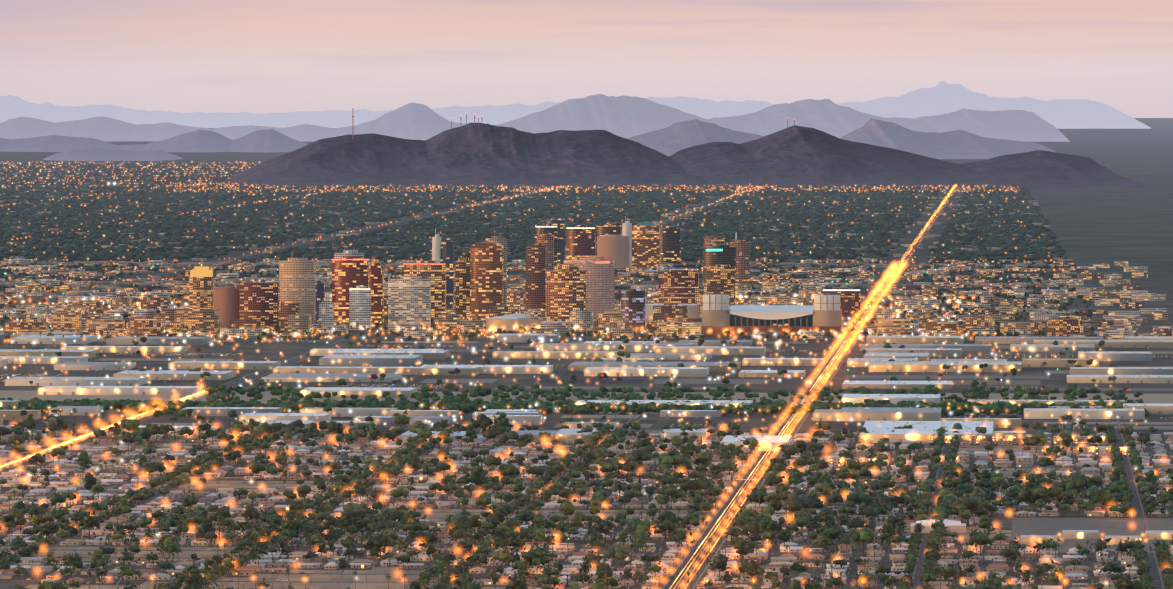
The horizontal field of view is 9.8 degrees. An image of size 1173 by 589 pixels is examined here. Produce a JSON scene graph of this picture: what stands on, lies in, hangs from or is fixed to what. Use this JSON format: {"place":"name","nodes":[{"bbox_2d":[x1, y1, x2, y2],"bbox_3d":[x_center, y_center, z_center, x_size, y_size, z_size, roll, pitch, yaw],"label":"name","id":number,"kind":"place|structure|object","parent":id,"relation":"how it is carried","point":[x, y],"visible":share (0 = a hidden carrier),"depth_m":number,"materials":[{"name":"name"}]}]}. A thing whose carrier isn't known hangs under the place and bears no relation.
{"place":"outdoors","nodes":[
{"label":"outdoors","id":0,"kind":"place"},
{"bbox_2d":[43,148,182,160],"bbox_3d":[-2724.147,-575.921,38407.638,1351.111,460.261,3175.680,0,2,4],"label":"mountain","id":1,"kind":"structure","parent":0,"point":[95,154],"depth_m":39089.14,"materials":[{"name":"grey stone"}]},
{"bbox_2d":[0,129,307,152],"bbox_3d":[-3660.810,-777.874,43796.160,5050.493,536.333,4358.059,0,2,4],"label":"mountain","id":2,"kind":"structure","parent":0,"point":[268,140],"depth_m":44546.70,"materials":[{"name":"grey stone"}]},
{"bbox_2d":[189,266,213,309],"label":"gold tower","id":3,"kind":"structure","parent":0,"point":[200,292],"depth_m":11967.36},
{"bbox_2d":[315,281,324,320],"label":"dark slim tower","id":4,"kind":"structure","parent":0,"point":[319,291],"depth_m":12116.22,"materials":[{"name":"blue glass"}]},
{"bbox_2d":[432,228,440,262],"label":"skyscraper","id":5,"kind":"structure","parent":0,"point":[436,240],"depth_m":12515.52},
{"bbox_2d":[470,242,503,322],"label":"curved top tower","id":6,"kind":"structure","parent":0,"point":[486,275],"depth_m":12221.64,"materials":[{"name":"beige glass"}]},
{"bbox_2d":[0,94,1069,141],"bbox_3d":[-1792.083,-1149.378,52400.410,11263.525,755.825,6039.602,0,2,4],"label":"mountain","id":7,"kind":"structure","parent":0,"point":[626,117],"depth_m":53355.31,"materials":[{"name":"stone"}]},
{"bbox_2d":[546,264,586,320],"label":"stepped crown tower","id":8,"kind":"structure","parent":0,"point":[566,289],"depth_m":11850.53,"materials":[{"name":"beige concrete"}]},
{"bbox_2d":[0,81,1151,128],"bbox_3d":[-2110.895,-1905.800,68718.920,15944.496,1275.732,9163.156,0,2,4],"label":"mountain","id":9,"kind":"structure","parent":0,"point":[942,97],"depth_m":70096.86,"materials":[{"name":"stone"}]},
{"bbox_2d":[0,118,1172,588],"bbox_3d":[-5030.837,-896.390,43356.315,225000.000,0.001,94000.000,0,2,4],"label":"ground","id":10,"kind":"structure","parent":0,"point":[1112,226],"depth_m":11032.83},
{"bbox_2d":[4,321,47,337],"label":"lit block","id":11,"kind":"structure","parent":10,"relation":"on","point":[19,326],"depth_m":11511.26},
{"bbox_2d":[51,312,81,331],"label":"lit block","id":12,"kind":"structure","parent":10,"relation":"on","point":[65,320],"depth_m":11599.81,"materials":[{"name":"beige concrete"}]},
{"bbox_2d":[86,319,124,336],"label":"lit block","id":13,"kind":"structure","parent":10,"relation":"on","point":[114,327],"depth_m":11558.26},
{"bbox_2d":[130,316,164,336],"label":"lit block","id":14,"kind":"structure","parent":10,"relation":"on","point":[147,326],"depth_m":11517.60,"materials":[{"name":"beige concrete"}]},
{"bbox_2d":[165,322,180,335],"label":"lit block","id":15,"kind":"structure","parent":10,"relation":"on","point":[170,327],"depth_m":11605.16,"materials":[{"name":"beige concrete"}]},
{"bbox_2d":[174,309,219,334],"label":"offices","id":16,"kind":"structure","parent":10,"relation":"on","point":[204,320],"depth_m":11650.97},
{"bbox_2d":[213,286,238,328],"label":"office tower","id":17,"kind":"structure","parent":10,"relation":"on","point":[226,301],"depth_m":11831.56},
{"bbox_2d":[230,282,279,330],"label":"office building","id":18,"kind":"structure","parent":10,"relation":"on","point":[259,303],"depth_m":11810.23,"materials":[{"name":"brown glass"}]},
{"bbox_2d":[279,300,299,331],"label":"office building","id":19,"kind":"structure","parent":10,"relation":"on","point":[287,307],"depth_m":11722.90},
{"bbox_2d":[279,258,314,323],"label":"tan office tower","id":20,"kind":"structure","parent":10,"relation":"on","point":[297,279],"depth_m":11926.26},
{"bbox_2d":[319,300,333,324],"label":"office building","id":21,"kind":"structure","parent":10,"relation":"on","point":[326,312],"depth_m":11883.41,"materials":[{"name":"grey concrete"}]},
{"bbox_2d":[334,244,363,258],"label":"pale tower","id":22,"kind":"structure","parent":10,"relation":"on","point":[348,253],"depth_m":12511.59,"materials":[{"name":"grey concrete"}]},
{"bbox_2d":[332,250,369,324],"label":"skyscraper","id":23,"kind":"structure","parent":10,"relation":"on","point":[347,275],"depth_m":12118.23,"materials":[{"name":"brown glass"}]},
{"bbox_2d":[332,259,366,259],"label":"copper tower edge","id":24,"kind":"object","parent":23,"relation":"attached to","point":[349,259],"visible":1,"depth_m":12115.54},
{"bbox_2d":[349,286,370,329],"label":"white tower","id":25,"kind":"structure","parent":10,"relation":"on","point":[360,307],"depth_m":11885.11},
{"bbox_2d":[370,262,383,322],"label":"skyscraper","id":26,"kind":"structure","parent":10,"relation":"on","point":[377,285],"depth_m":12215.77,"materials":[{"name":"brown glass"}]},
{"bbox_2d":[388,276,430,328],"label":"office building","id":27,"kind":"structure","parent":10,"relation":"on","point":[409,298],"depth_m":11910.52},
{"bbox_2d":[404,261,445,321],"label":"office building","id":28,"kind":"structure","parent":10,"relation":"on","point":[434,272],"depth_m":12266.23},
{"bbox_2d":[440,233,453,307],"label":"dark glass tower","id":29,"kind":"structure","parent":10,"relation":"on","point":[447,251],"depth_m":12517.13,"materials":[{"name":"glass"}]},
{"bbox_2d":[455,256,469,317],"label":"skyscraper","id":30,"kind":"structure","parent":10,"relation":"on","point":[462,286],"depth_m":12318.71,"materials":[{"name":"glass"}]},
{"bbox_2d":[485,236,504,241],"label":"skyscraper","id":31,"kind":"structure","parent":10,"relation":"on","point":[486,239],"depth_m":15098.50,"materials":[{"name":"concrete"}]},
{"bbox_2d":[488,231,506,305],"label":"grey tower","id":32,"kind":"structure","parent":10,"relation":"on","point":[501,240],"depth_m":12622.54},
{"bbox_2d":[486,313,544,330],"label":"arena hall","id":33,"kind":"structure","parent":10,"relation":"on","point":[510,322],"depth_m":11804.43,"materials":[{"name":"beige concrete"}]},
{"bbox_2d":[526,243,545,311],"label":"brown tower","id":34,"kind":"structure","parent":10,"relation":"on","point":[535,275],"depth_m":12625.83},
{"bbox_2d":[502,181,574,188],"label":"hill","id":35,"kind":"structure","parent":10,"relation":"on","point":[537,184],"depth_m":28291.85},
{"bbox_2d":[0,162,1080,301],"bbox_3d":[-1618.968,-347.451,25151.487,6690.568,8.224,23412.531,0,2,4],"label":"tree canopy","id":36,"kind":"object","parent":10,"relation":"on","point":[159,200],"visible":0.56,"depth_m":21297.62,"materials":[{"name":"green plant"}]},
{"bbox_2d":[0,163,1088,313],"bbox_3d":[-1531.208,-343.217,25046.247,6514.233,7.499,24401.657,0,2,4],"label":"distant buildings","id":37,"kind":"structure","parent":10,"relation":"on","point":[112,285],"depth_m":16185.77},
{"bbox_2d":[537,232,553,270],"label":"tan tower","id":38,"kind":"structure","parent":10,"relation":"on","point":[547,240],"depth_m":12835.28,"materials":[{"name":"brown concrete"}]},
{"bbox_2d":[535,219,557,266],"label":"skyscraper","id":39,"kind":"structure","parent":10,"relation":"on","point":[540,231],"depth_m":15480.03,"materials":[{"name":"glass"}]},
{"bbox_2d":[546,213,564,266],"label":"skyscraper","id":40,"kind":"structure","parent":10,"relation":"on","point":[559,223],"depth_m":15558.49,"materials":[{"name":"glass"}]},
{"bbox_2d":[0,295,1148,418],"bbox_3d":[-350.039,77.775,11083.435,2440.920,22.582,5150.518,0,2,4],"label":"tree crowns","id":41,"kind":"object","parent":10,"relation":"on","point":[462,402],"visible":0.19,"depth_m":9209.03,"materials":[{"name":"green plant"}]},
{"bbox_2d":[4,114,1155,588],"bbox_3d":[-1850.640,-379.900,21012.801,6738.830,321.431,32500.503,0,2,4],"label":"street lights","id":42,"kind":"object","parent":10,"relation":"on","point":[574,338],"depth_m":15828.01},
{"bbox_2d":[566,225,595,259],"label":"skyscraper","id":43,"kind":"structure","parent":10,"relation":"on","point":[580,242],"depth_m":15640.38,"materials":[{"name":"brown glass"}]},
{"bbox_2d":[0,266,1166,588],"bbox_3d":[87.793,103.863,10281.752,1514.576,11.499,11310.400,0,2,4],"label":"street lights","id":44,"kind":"object","parent":10,"relation":"on","point":[556,518],"visible":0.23,"depth_m":6385.26},
{"bbox_2d":[0,410,1172,588],"bbox_3d":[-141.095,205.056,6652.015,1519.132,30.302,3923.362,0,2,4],"label":"tree crowns","id":45,"kind":"object","parent":10,"relation":"on","point":[972,500],"visible":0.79,"depth_m":6725.05,"materials":[{"name":"green plant"}]},
{"bbox_2d":[0,331,1172,544],"bbox_3d":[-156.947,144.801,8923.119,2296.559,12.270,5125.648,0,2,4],"label":"warehouses","id":46,"kind":"structure","parent":10,"relation":"on","point":[926,423],"depth_m":9958.15,"materials":[{"name":"white metal"}]},
{"bbox_2d":[0,429,1172,588],"bbox_3d":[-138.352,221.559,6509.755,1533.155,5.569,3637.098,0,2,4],"label":"houses","id":47,"kind":"structure","parent":10,"relation":"on","point":[576,560],"depth_m":6923.24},
{"bbox_2d":[16,434,1128,583],"bbox_3d":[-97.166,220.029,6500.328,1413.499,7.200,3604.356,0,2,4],"label":"lit windows","id":48,"kind":"structure","parent":47,"relation":"attached to","point":[748,532],"depth_m":7610.52,"materials":[{"name":"orange glass"}]},
{"bbox_2d":[0,339,1172,588],"bbox_3d":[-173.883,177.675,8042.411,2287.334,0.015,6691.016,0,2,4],"label":"ground patches","id":49,"kind":"object","parent":10,"relation":"on","point":[374,577],"visible":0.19,"depth_m":8058.00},
{"bbox_2d":[0,258,1172,339],"bbox_3d":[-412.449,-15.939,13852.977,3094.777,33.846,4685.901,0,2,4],"label":"buildings","id":50,"kind":"structure","parent":10,"relation":"on","point":[670,312],"depth_m":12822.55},
{"bbox_2d":[1,302,1171,588],"bbox_3d":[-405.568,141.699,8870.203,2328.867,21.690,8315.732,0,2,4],"label":"tree trunks","id":51,"kind":"object","parent":10,"relation":"on","point":[543,500],"visible":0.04,"depth_m":6716.57,"materials":[{"name":"brown plant"}]},
{"bbox_2d":[0,328,1172,588],"bbox_3d":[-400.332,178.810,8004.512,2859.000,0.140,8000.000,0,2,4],"label":"pavement kerbs","id":52,"kind":"structure","parent":10,"relation":"on","point":[602,512],"depth_m":6776.21,"materials":[{"name":"grey concrete"}]},
{"bbox_2d":[0,340,1172,588],"bbox_3d":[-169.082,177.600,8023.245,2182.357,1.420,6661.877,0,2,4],"label":"parked cars","id":53,"kind":"object","parent":10,"relation":"on","point":[442,386],"visible":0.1,"depth_m":9611.47,"materials":[{"name":"paint"}]},
{"bbox_2d":[0,188,1172,588],"bbox_3d":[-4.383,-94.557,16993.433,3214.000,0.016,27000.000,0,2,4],"label":"roads","id":54,"kind":"structure","parent":10,"relation":"on","point":[1152,566],"depth_m":7947.89,"materials":[{"name":"grey asphalt"}]},
{"bbox_2d":[4,321,973,585],"bbox_3d":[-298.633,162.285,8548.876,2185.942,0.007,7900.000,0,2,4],"label":"road markings","id":55,"kind":"object","parent":54,"relation":"on","point":[716,523],"visible":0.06,"depth_m":7666.35,"materials":[{"name":"paint"}]},
{"bbox_2d":[0,189,1028,588],"bbox_3d":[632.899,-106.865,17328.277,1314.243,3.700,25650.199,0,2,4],"label":"traffic light trails","id":56,"kind":"object","parent":54,"relation":"on","point":[748,479],"visible":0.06,"depth_m":7669.49,"materials":[{"name":"orange"}]},
{"bbox_2d":[564,257,613,317],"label":"high-rise building","id":57,"kind":"structure","parent":10,"relation":"on","point":[600,287],"depth_m":12082.76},
{"bbox_2d":[596,224,620,256],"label":"high-rise building","id":58,"kind":"structure","parent":10,"relation":"on","point":[608,229],"depth_m":15965.72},
{"bbox_2d":[598,312,622,327],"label":"lit block","id":59,"kind":"structure","parent":10,"relation":"on","point":[614,319],"depth_m":11674.23,"materials":[{"name":"beige concrete"}]},
{"bbox_2d":[597,235,628,267],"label":"building","id":60,"kind":"structure","parent":10,"relation":"on","point":[615,248],"depth_m":15722.58,"materials":[{"name":"beige concrete"}]},
{"bbox_2d":[622,216,631,265],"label":"skyscraper","id":61,"kind":"structure","parent":10,"relation":"on","point":[626,228],"depth_m":15884.85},
{"bbox_2d":[621,289,644,331],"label":"office building","id":62,"kind":"structure","parent":10,"relation":"on","point":[633,306],"depth_m":11764.06,"materials":[{"name":"glass"}]},
{"bbox_2d":[632,226,659,267],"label":"office building","id":63,"kind":"structure","parent":10,"relation":"on","point":[645,246],"depth_m":15725.05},
{"bbox_2d":[633,221,659,225],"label":"dome roof","id":64,"kind":"structure","parent":63,"relation":"on","point":[645,223],"depth_m":15727.83,"materials":[{"name":"teal metal"}]},
{"bbox_2d":[660,226,680,263],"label":"skyscraper","id":65,"kind":"structure","parent":10,"relation":"on","point":[670,244],"depth_m":16054.05,"materials":[{"name":"grey glass"}]},
{"bbox_2d":[645,304,696,321],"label":"white hall","id":66,"kind":"structure","parent":10,"relation":"on","point":[692,310],"depth_m":12284.82,"materials":[{"name":"white concrete"}]},
{"bbox_2d":[659,270,698,303],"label":"high-rise building","id":67,"kind":"structure","parent":10,"relation":"on","point":[678,286],"depth_m":12845.89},
{"bbox_2d":[657,322,700,337],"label":"office building","id":68,"kind":"structure","parent":10,"relation":"on","point":[681,328],"depth_m":11503.60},
{"bbox_2d":[658,174,741,188],"bbox_3d":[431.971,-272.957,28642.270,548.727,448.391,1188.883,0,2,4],"label":"hill","id":69,"kind":"structure","parent":10,"relation":"on","point":[677,180],"depth_m":28618.13,"materials":[{"name":"grey stone"}]},
{"bbox_2d":[704,235,724,246],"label":"building","id":70,"kind":"structure","parent":10,"relation":"on","point":[710,240],"depth_m":16226.27,"materials":[{"name":"brown concrete"}]},
{"bbox_2d":[703,245,735,285],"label":"high-rise building","id":71,"kind":"structure","parent":10,"relation":"on","point":[727,255],"depth_m":14275.28,"materials":[{"name":"black glass"}]},
{"bbox_2d":[706,249,722,250],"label":"sign","id":72,"kind":"structure","parent":71,"relation":"attached to","point":[714,249],"depth_m":14274.60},
{"bbox_2d":[707,264,734,305],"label":"building","id":73,"kind":"structure","parent":10,"relation":"on","point":[720,279],"depth_m":12901.88,"materials":[{"name":"brown concrete"}]},
{"bbox_2d":[730,240,749,283],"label":"tan block","id":74,"kind":"structure","parent":10,"relation":"on","point":[742,261],"depth_m":14545.88,"materials":[{"name":"brown concrete"}]},
{"bbox_2d":[702,295,843,334],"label":"stadium","id":75,"kind":"object","parent":10,"relation":"on","point":[719,315],"visible":0.83,"depth_m":11619.66},
{"bbox_2d":[823,288,859,316],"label":"red block","id":76,"kind":"structure","parent":10,"relation":"on","point":[849,303],"depth_m":12542.08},
{"bbox_2d":[823,290,859,290],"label":"red block top band","id":77,"kind":"object","parent":76,"relation":"attached to","point":[841,290],"visible":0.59,"depth_m":12541.46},
{"bbox_2d":[877,318,910,335],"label":"lit block","id":78,"kind":"structure","parent":10,"relation":"on","point":[886,326],"depth_m":11602.67,"materials":[{"name":"beige concrete"}]},
{"bbox_2d":[919,321,956,335],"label":"lit block","id":79,"kind":"structure","parent":10,"relation":"on","point":[930,328],"depth_m":11561.54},
{"bbox_2d":[963,316,991,334],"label":"lit block","id":80,"kind":"structure","parent":10,"relation":"on","point":[976,321],"depth_m":11650.89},
{"bbox_2d":[949,163,1087,188],"bbox_3d":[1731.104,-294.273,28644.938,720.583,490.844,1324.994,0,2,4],"label":"hill","id":81,"kind":"structure","parent":10,"relation":"on","point":[1053,176],"depth_m":28734.41,"materials":[{"name":"grey stone"}]},
{"bbox_2d":[1000,322,1038,334],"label":"lit block","id":82,"kind":"structure","parent":10,"relation":"on","point":[1005,327],"depth_m":11609.88,"materials":[{"name":"beige concrete"}]},
{"bbox_2d":[1047,319,1079,335],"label":"lit block","id":83,"kind":"structure","parent":10,"relation":"on","point":[1063,327],"depth_m":11568.38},
{"bbox_2d":[0,0,1172,117],"label":"sky","id":84,"kind":"structure","parent":0,"point":[180,56],"materials":[{"name":"pink"}]},
{"bbox_2d":[224,123,1155,187],"bbox_3d":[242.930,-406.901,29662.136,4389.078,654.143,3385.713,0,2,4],"label":"mountain","id":85,"kind":"structure","parent":0,"point":[476,155],"depth_m":29894.63,"materials":[{"name":"grey stone"}]},
{"bbox_2d":[352,108,794,137],"bbox_3d":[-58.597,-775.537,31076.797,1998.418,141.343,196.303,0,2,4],"label":"radio towers","id":86,"kind":"structure","parent":85,"relation":"on","point":[478,122],"depth_m":31058.97,"materials":[{"name":"grey metal"}]},
{"bbox_2d":[628,119,763,155],"bbox_3d":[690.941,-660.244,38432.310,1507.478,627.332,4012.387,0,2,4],"label":"mountain","id":87,"kind":"structure","parent":0,"point":[672,139],"depth_m":39531.13,"materials":[{"name":"grey stone"}]},
{"bbox_2d":[839,118,1056,158],"bbox_3d":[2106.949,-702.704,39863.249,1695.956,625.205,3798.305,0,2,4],"label":"mountain","id":88,"kind":"structure","parent":0,"point":[959,144],"depth_m":40590.91,"materials":[{"name":"grey stone"}]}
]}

